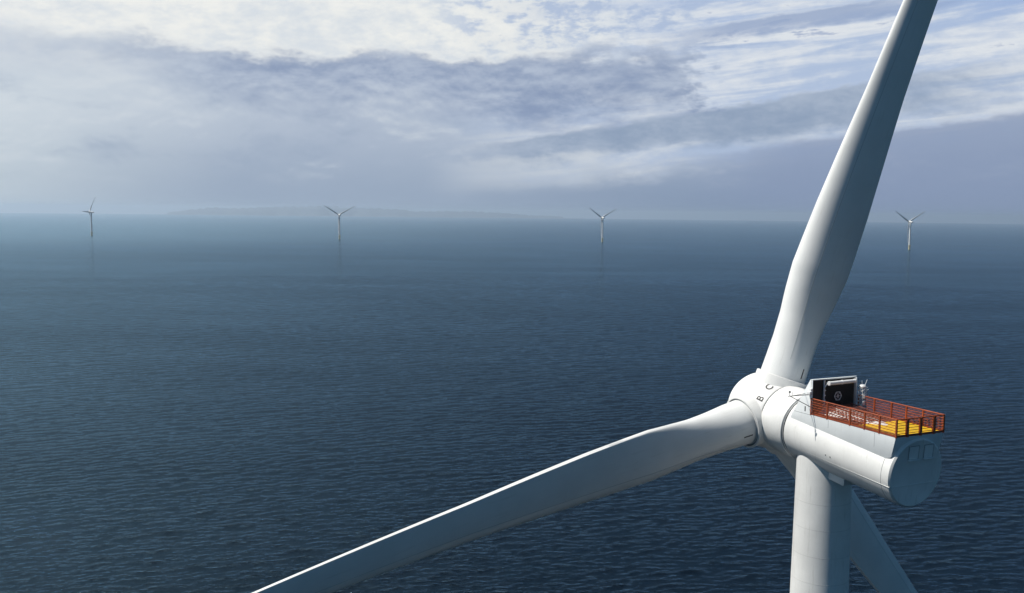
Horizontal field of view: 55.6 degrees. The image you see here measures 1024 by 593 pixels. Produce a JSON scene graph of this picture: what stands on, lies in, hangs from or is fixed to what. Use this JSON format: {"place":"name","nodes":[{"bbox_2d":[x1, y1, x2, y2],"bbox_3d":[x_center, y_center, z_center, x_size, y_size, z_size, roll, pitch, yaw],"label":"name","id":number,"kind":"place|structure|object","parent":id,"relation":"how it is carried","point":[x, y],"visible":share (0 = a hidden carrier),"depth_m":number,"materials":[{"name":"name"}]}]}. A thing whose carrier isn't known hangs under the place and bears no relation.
{"place":"outdoors","nodes":[
{"label":"outdoors","id":0,"kind":"place"},
{"bbox_2d":[166,206,563,218],"bbox_3d":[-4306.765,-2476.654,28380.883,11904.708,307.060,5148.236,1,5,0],"label":"hills","id":1,"kind":"structure","parent":0,"point":[304,211],"depth_m":27342.14,"materials":[{"name":"grey"}]},
{"bbox_2d":[0,213,1023,592],"bbox_3d":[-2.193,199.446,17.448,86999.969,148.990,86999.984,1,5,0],"label":"sea","id":2,"kind":"structure","parent":0,"point":[220,403],"depth_m":696.16,"materials":[{"name":"liquid"}]},
{"bbox_2d":[82,198,94,235],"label":"offshore wind turbine","id":3,"kind":"object","parent":2,"relation":"in","point":[89,212],"visible":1,"depth_m":4317.42,"materials":[{"name":"white paint"}]},
{"bbox_2d":[325,206,353,238],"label":"offshore wind turbine","id":4,"kind":"object","parent":2,"relation":"in","point":[339,215],"visible":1,"depth_m":4190.50,"materials":[{"name":"white paint"}]},
{"bbox_2d":[252,0,944,592],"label":"offshore wind turbine","id":5,"kind":"object","parent":2,"relation":"in","point":[826,442],"visible":1,"depth_m":97.14,"materials":[{"name":"white paint"}]},
{"bbox_2d":[590,208,615,241],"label":"offshore wind turbine","id":6,"kind":"object","parent":2,"relation":"in","point":[603,217],"visible":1,"depth_m":4219.43,"materials":[{"name":"white paint"}]},
{"bbox_2d":[896,211,923,249],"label":"offshore wind turbine","id":7,"kind":"object","parent":2,"relation":"in","point":[909,229],"visible":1,"depth_m":3671.17,"materials":[{"name":"white paint"}]},
{"bbox_2d":[0,0,1023,223],"label":"sky","id":8,"kind":"structure","parent":0,"point":[639,109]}
]}

